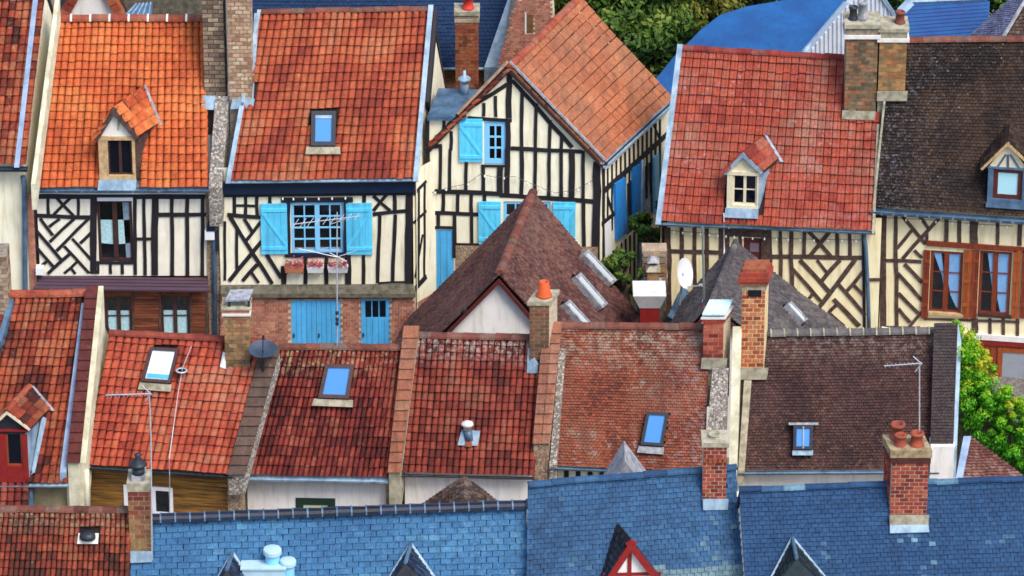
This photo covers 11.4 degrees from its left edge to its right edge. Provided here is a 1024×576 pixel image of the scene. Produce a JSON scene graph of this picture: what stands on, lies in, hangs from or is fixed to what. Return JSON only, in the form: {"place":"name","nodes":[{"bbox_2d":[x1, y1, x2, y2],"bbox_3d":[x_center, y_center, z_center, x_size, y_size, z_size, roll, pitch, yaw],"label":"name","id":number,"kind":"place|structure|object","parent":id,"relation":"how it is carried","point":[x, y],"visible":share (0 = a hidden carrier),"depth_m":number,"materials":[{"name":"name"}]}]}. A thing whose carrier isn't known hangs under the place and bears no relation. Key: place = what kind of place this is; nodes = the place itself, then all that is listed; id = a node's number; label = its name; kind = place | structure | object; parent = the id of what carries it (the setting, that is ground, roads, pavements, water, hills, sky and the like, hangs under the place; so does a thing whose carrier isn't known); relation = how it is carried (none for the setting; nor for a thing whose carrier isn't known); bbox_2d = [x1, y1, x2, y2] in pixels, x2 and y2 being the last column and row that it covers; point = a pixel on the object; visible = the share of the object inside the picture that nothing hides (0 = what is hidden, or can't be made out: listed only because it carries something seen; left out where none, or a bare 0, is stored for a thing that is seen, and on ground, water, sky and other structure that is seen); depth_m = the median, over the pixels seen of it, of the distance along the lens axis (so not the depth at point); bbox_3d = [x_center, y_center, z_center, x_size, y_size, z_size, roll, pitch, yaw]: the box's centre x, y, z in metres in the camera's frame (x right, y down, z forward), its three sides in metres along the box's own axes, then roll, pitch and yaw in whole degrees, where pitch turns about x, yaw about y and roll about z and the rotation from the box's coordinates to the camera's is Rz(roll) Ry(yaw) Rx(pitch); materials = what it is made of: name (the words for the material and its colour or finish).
{"place":"outdoors","nodes":[
{"label":"outdoors","id":0,"kind":"place"},
{"bbox_2d":[0,0,60,289],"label":"terraced house","id":1,"kind":"structure","parent":0,"point":[28,46],"depth_m":142.74,"materials":[{"name":"beige paint"}]},
{"bbox_2d":[0,243,108,505],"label":"terraced house","id":2,"kind":"structure","parent":0,"point":[53,344],"depth_m":132.38,"materials":[{"name":"red tile"}]},
{"bbox_2d":[0,505,130,575],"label":"terraced house","id":3,"kind":"structure","parent":0,"point":[37,540],"depth_m":120.93,"materials":[{"name":"red tile"}]},
{"bbox_2d":[77,529,98,543],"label":"roof vent","id":4,"kind":"object","parent":3,"relation":"on","point":[87,536],"visible":1,"depth_m":120.84,"materials":[{"name":"metal"}]},
{"bbox_2d":[60,0,127,14],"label":"white gable house","id":5,"kind":"structure","parent":0,"point":[79,7],"depth_m":150.23,"materials":[{"name":"paint"}]},
{"bbox_2d":[27,0,229,334],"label":"timber framed house","id":6,"kind":"structure","parent":0,"point":[130,200],"depth_m":143.07,"materials":[{"name":"beige paint"}]},
{"bbox_2d":[97,201,132,260],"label":"window","id":7,"kind":"structure","parent":6,"relation":"in","point":[114,218],"depth_m":144.02,"materials":[{"name":"brown paint"}]},
{"bbox_2d":[105,297,131,329],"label":"window","id":8,"kind":"structure","parent":6,"relation":"in","point":[118,311],"depth_m":145.11,"materials":[{"name":"brown paint"}]},
{"bbox_2d":[161,296,189,333],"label":"window","id":9,"kind":"structure","parent":6,"relation":"in","point":[175,309],"depth_m":145.15,"materials":[{"name":"brown paint"}]},
{"bbox_2d":[205,219,219,250],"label":"wall lantern","id":10,"kind":"object","parent":6,"relation":"attached to","point":[210,232],"depth_m":143.60,"materials":[{"name":"white paint"}]},
{"bbox_2d":[125,2,152,13],"bbox_3d":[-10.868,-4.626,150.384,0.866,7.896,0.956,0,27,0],"label":"metal shed","id":11,"kind":"structure","parent":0,"point":[143,8],"depth_m":148.63,"materials":[{"name":"grey metal"}]},
{"bbox_2d":[122,0,201,14],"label":"garden wall","id":12,"kind":"structure","parent":0,"point":[176,7],"depth_m":150.90,"materials":[{"name":"stone"}]},
{"bbox_2d":[247,326,418,509],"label":"terraced house","id":13,"kind":"structure","parent":0,"point":[334,432],"depth_m":132.77,"materials":[{"name":"red tile"}]},
{"bbox_2d":[295,498,334,507],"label":"window","id":14,"kind":"structure","parent":13,"relation":"in","point":[300,502],"depth_m":133.36,"materials":[{"name":"green paint"}]},
{"bbox_2d":[291,212,360,345],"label":"television aerial","id":15,"kind":"object","parent":13,"relation":"on","point":[337,257],"visible":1,"depth_m":131.52,"materials":[{"name":"metal"}]},
{"bbox_2d":[252,0,509,88],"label":"slate house","id":16,"kind":"structure","parent":0,"point":[471,34],"depth_m":150.34,"materials":[{"name":"brick"}]},
{"bbox_2d":[401,279,559,503],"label":"terraced house","id":17,"kind":"structure","parent":0,"point":[486,384],"depth_m":132.76,"materials":[{"name":"red tile"}]},
{"bbox_2d":[458,420,479,446],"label":"roof vent","id":18,"kind":"object","parent":17,"relation":"on","point":[469,436],"visible":1,"depth_m":132.59,"materials":[{"name":"metal"}]},
{"bbox_2d":[51,0,1023,485],"bbox_3d":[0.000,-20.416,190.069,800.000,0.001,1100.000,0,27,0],"label":"ground","id":19,"kind":"structure","parent":0,"point":[1017,388],"depth_m":144.92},
{"bbox_2d":[89,289,280,513],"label":"terraced house","id":20,"kind":"structure","parent":19,"relation":"on","point":[226,389],"depth_m":132.43,"materials":[{"name":"tile"}]},
{"bbox_2d":[152,487,172,513],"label":"window","id":21,"kind":"structure","parent":20,"relation":"in","point":[160,495],"depth_m":133.49,"materials":[{"name":"white paint"}]},
{"bbox_2d":[169,346,191,512],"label":"cable","id":22,"kind":"object","parent":20,"relation":"attached to","point":[181,370],"visible":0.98,"depth_m":132.28,"materials":[{"name":"metal"}]},
{"bbox_2d":[248,335,277,371],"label":"satellite dish","id":23,"kind":"object","parent":20,"relation":"on","point":[262,348],"visible":1,"depth_m":131.89,"materials":[{"name":"grey metal"}]},
{"bbox_2d":[126,452,526,575],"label":"slate house","id":24,"kind":"structure","parent":19,"relation":"on","point":[482,538],"depth_m":121.44,"materials":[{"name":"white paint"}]},
{"bbox_2d":[106,385,152,559],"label":"television aerial","id":25,"kind":"object","parent":24,"relation":"attached to","point":[140,394],"visible":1,"depth_m":119.59,"materials":[{"name":"metal"}]},
{"bbox_2d":[240,559,285,575],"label":"duct box","id":26,"kind":"object","parent":24,"relation":"on","point":[255,568],"visible":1,"depth_m":121.03,"materials":[{"name":"metal"}]},
{"bbox_2d":[263,544,281,565],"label":"mushroom vent","id":27,"kind":"object","parent":24,"relation":"on","point":[272,553],"visible":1,"depth_m":121.01,"materials":[{"name":"white metal"}]},
{"bbox_2d":[280,556,295,575],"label":"mushroom vent","id":28,"kind":"object","parent":24,"relation":"on","point":[288,563],"visible":1,"depth_m":121.09,"materials":[{"name":"white metal"}]},
{"bbox_2d":[217,0,453,344],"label":"timber framed house","id":29,"kind":"structure","parent":19,"relation":"on","point":[335,103],"depth_m":143.00,"materials":[{"name":"beige paint"}]},
{"bbox_2d":[284,255,303,273],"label":"window box","id":30,"kind":"object","parent":29,"relation":"attached to","point":[294,267],"visible":1,"depth_m":144.00,"materials":[{"name":"ceramic"}]},
{"bbox_2d":[291,300,316,342],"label":"door","id":31,"kind":"structure","parent":29,"relation":"in","point":[303,312],"depth_m":145.04,"materials":[{"name":"blue paint"}]},
{"bbox_2d":[277,197,345,200],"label":"string lights","id":32,"kind":"object","parent":29,"relation":"attached to","point":[308,197],"visible":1,"depth_m":143.10,"materials":[{"name":"plastic"}]},
{"bbox_2d":[306,257,323,273],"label":"window box","id":33,"kind":"object","parent":29,"relation":"attached to","point":[316,267],"visible":1,"depth_m":144.00,"materials":[{"name":"white paint"}]},
{"bbox_2d":[291,202,343,252],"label":"window","id":34,"kind":"structure","parent":29,"relation":"in","point":[313,237],"depth_m":144.09,"materials":[{"name":"blue paint"}]},
{"bbox_2d":[316,300,340,342],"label":"door","id":35,"kind":"structure","parent":29,"relation":"in","point":[326,327],"depth_m":145.08,"materials":[{"name":"blue paint"}]},
{"bbox_2d":[327,252,347,273],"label":"window box","id":36,"kind":"object","parent":29,"relation":"attached to","point":[342,267],"visible":0.92,"depth_m":144.03,"materials":[{"name":"metal"}]},
{"bbox_2d":[361,299,389,343],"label":"door","id":37,"kind":"structure","parent":29,"relation":"in","point":[375,317],"depth_m":145.11,"materials":[{"name":"blue paint"}]},
{"bbox_2d":[422,475,498,503],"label":"outhouse","id":38,"kind":"structure","parent":19,"relation":"on","point":[464,488],"depth_m":129.68,"materials":[{"name":"brown tile"}]},
{"bbox_2d":[394,188,639,343],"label":"outbuilding","id":39,"kind":"structure","parent":19,"relation":"on","point":[490,283],"depth_m":140.09,"materials":[{"name":"red tile"}]},
{"bbox_2d":[498,0,554,68],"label":"brick gable house","id":40,"kind":"structure","parent":19,"relation":"on","point":[527,20],"depth_m":148.75,"materials":[{"name":"red brick"}]},
{"bbox_2d":[526,14,532,32],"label":"window","id":41,"kind":"structure","parent":40,"relation":"in","point":[529,18],"depth_m":148.73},
{"bbox_2d":[425,0,670,313],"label":"timber framed house","id":42,"kind":"structure","parent":19,"relation":"on","point":[573,95],"depth_m":144.22,"materials":[{"name":"beige paint"}]},
{"bbox_2d":[427,230,453,296],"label":"door","id":43,"kind":"structure","parent":42,"relation":"in","point":[444,260],"depth_m":145.15,"materials":[{"name":"blue paint"}]},
{"bbox_2d":[484,122,505,163],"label":"window","id":44,"kind":"structure","parent":42,"relation":"in","point":[494,132],"depth_m":143.67,"materials":[{"name":"blue paint"}]},
{"bbox_2d":[432,174,594,194],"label":"string lights","id":45,"kind":"object","parent":42,"relation":"hanging from","point":[588,183],"visible":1,"depth_m":143.91,"materials":[{"name":"metal"}]},
{"bbox_2d":[503,201,549,220],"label":"window","id":46,"kind":"structure","parent":42,"relation":"in","point":[508,206],"depth_m":144.47,"materials":[{"name":"blue paint"}]},
{"bbox_2d":[604,219,611,257],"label":"door","id":47,"kind":"structure","parent":42,"relation":"in","point":[608,231],"depth_m":145.22,"materials":[{"name":"white paint"}]},
{"bbox_2d":[554,0,613,14],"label":"tree","id":48,"kind":"object","parent":19,"relation":"on","point":[590,5],"visible":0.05,"depth_m":152.87,"materials":[{"name":"green plant"}]},
{"bbox_2d":[600,247,642,302],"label":"shrub","id":49,"kind":"object","parent":19,"relation":"on","point":[614,263],"visible":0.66,"depth_m":144.19,"materials":[{"name":"green plant"}]},
{"bbox_2d":[554,0,708,77],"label":"tree","id":50,"kind":"object","parent":19,"relation":"on","point":[652,35],"visible":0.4,"depth_m":151.25,"materials":[{"name":"green plant"}]},
{"bbox_2d":[626,200,660,242],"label":"shrub","id":51,"kind":"object","parent":19,"relation":"on","point":[640,223],"visible":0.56,"depth_m":145.03,"materials":[{"name":"green plant"}]},
{"bbox_2d":[632,281,665,322],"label":"flared chimney","id":52,"kind":"object","parent":19,"relation":"on","point":[649,297],"visible":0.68,"depth_m":141.08,"materials":[{"name":"white paint"}]},
{"bbox_2d":[642,243,667,321],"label":"stepped stack","id":53,"kind":"object","parent":19,"relation":"on","point":[654,260],"visible":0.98,"depth_m":142.15,"materials":[{"name":"brick"}]},
{"bbox_2d":[597,0,748,77],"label":"tree","id":54,"kind":"object","parent":19,"relation":"on","point":[715,9],"visible":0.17,"depth_m":153.08,"materials":[{"name":"green plant"}]},
{"bbox_2d":[663,239,845,456],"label":"outbuilding","id":55,"kind":"structure","parent":19,"relation":"on","point":[790,306],"depth_m":141.18,"materials":[{"name":"grey tile"}]},
{"bbox_2d":[677,258,702,304],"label":"satellite dish","id":56,"kind":"object","parent":55,"relation":"attached to","point":[685,273],"visible":0.98,"depth_m":141.53,"materials":[{"name":"white paint"}]},
{"bbox_2d":[736,0,780,8],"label":"tree","id":57,"kind":"object","parent":19,"relation":"on","point":[752,2],"visible":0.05,"depth_m":156.49,"materials":[{"name":"green plant"}]},
{"bbox_2d":[656,0,895,93],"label":"metal hangar","id":58,"kind":"structure","parent":19,"relation":"on","point":[813,26],"depth_m":151.31,"materials":[{"name":"metal"}]},
{"bbox_2d":[887,0,952,10],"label":"tree","id":59,"kind":"object","parent":19,"relation":"on","point":[895,4],"visible":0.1,"depth_m":152.72,"materials":[{"name":"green plant"}]},
{"bbox_2d":[897,0,989,36],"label":"metal warehouse","id":60,"kind":"structure","parent":19,"relation":"on","point":[948,18],"depth_m":150.55,"materials":[{"name":"metal"}]},
{"bbox_2d":[870,9,1023,377],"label":"timber framed house","id":61,"kind":"structure","parent":19,"relation":"on","point":[951,133],"depth_m":142.88,"materials":[{"name":"yellow paint"}]},
{"bbox_2d":[928,250,962,312],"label":"window","id":62,"kind":"structure","parent":61,"relation":"in","point":[946,267],"depth_m":144.16,"materials":[{"name":"brown wood"}]},
{"bbox_2d":[884,217,1007,227],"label":"string lights","id":63,"kind":"object","parent":61,"relation":"hanging from","point":[949,221],"visible":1,"depth_m":142.99,"materials":[{"name":"metal"}]},
{"bbox_2d":[977,250,1011,313],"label":"window","id":64,"kind":"structure","parent":61,"relation":"in","point":[995,266],"depth_m":143.95,"materials":[{"name":"brown wood"}]},
{"bbox_2d":[997,347,1023,377],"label":"window","id":65,"kind":"structure","parent":61,"relation":"in","point":[1010,361],"depth_m":144.83,"materials":[{"name":"orange wood"}]},
{"bbox_2d":[952,319,1023,474],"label":"tree","id":66,"kind":"object","parent":19,"relation":"on","point":[1002,400],"visible":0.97,"depth_m":133.68,"materials":[{"name":"green plant"}]},
{"bbox_2d":[956,436,1022,477],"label":"lean to","id":67,"kind":"object","parent":19,"relation":"on","point":[977,459],"visible":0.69,"depth_m":127.83,"materials":[{"name":"brown tile"}]},
{"bbox_2d":[956,363,1023,473],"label":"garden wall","id":68,"kind":"structure","parent":19,"relation":"on","point":[961,436],"depth_m":134.91,"materials":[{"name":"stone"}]},
{"bbox_2d":[988,0,1007,15],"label":"tree","id":69,"kind":"object","parent":19,"relation":"on","point":[995,5],"visible":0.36,"depth_m":152.26,"materials":[{"name":"green plant"}]},
{"bbox_2d":[526,430,743,575],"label":"slate house","id":70,"kind":"structure","parent":0,"point":[626,513],"depth_m":121.87,"materials":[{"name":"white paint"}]},
{"bbox_2d":[533,299,741,480],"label":"terraced house","id":71,"kind":"structure","parent":0,"point":[648,393],"depth_m":132.61,"materials":[{"name":"red tile"}]},
{"bbox_2d":[655,0,881,327],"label":"timber framed house","id":72,"kind":"structure","parent":0,"point":[779,145],"depth_m":143.41,"materials":[{"name":"yellow paint"}]},
{"bbox_2d":[701,226,704,301],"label":"drainpipe","id":73,"kind":"object","parent":72,"relation":"attached to","point":[703,276],"visible":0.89,"depth_m":139.06,"materials":[{"name":"metal"}]},
{"bbox_2d":[744,237,760,259],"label":"door","id":74,"kind":"structure","parent":72,"relation":"in","point":[754,246],"depth_m":143.91,"materials":[{"name":"red paint"}]},
{"bbox_2d":[669,230,856,242],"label":"string lights","id":75,"kind":"object","parent":72,"relation":"attached to","point":[764,237],"visible":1,"depth_m":143.55,"materials":[{"name":"plastic"}]},
{"bbox_2d":[737,260,960,490],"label":"terraced house","id":76,"kind":"structure","parent":0,"point":[826,405],"depth_m":132.85,"materials":[{"name":"brown tile"}]},
{"bbox_2d":[736,420,1023,575],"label":"slate house","id":77,"kind":"structure","parent":0,"point":[906,516],"depth_m":121.72,"materials":[{"name":"blue tile"}]},
{"bbox_2d":[884,356,921,432],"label":"television aerial","id":78,"kind":"object","parent":77,"relation":"attached to","point":[919,363],"visible":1,"depth_m":120.34,"materials":[{"name":"metal"}]},
{"bbox_2d":[969,0,1023,35],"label":"slate house","id":79,"kind":"structure","parent":0,"point":[1006,18],"depth_m":148.78,"materials":[{"name":"grey stone"}]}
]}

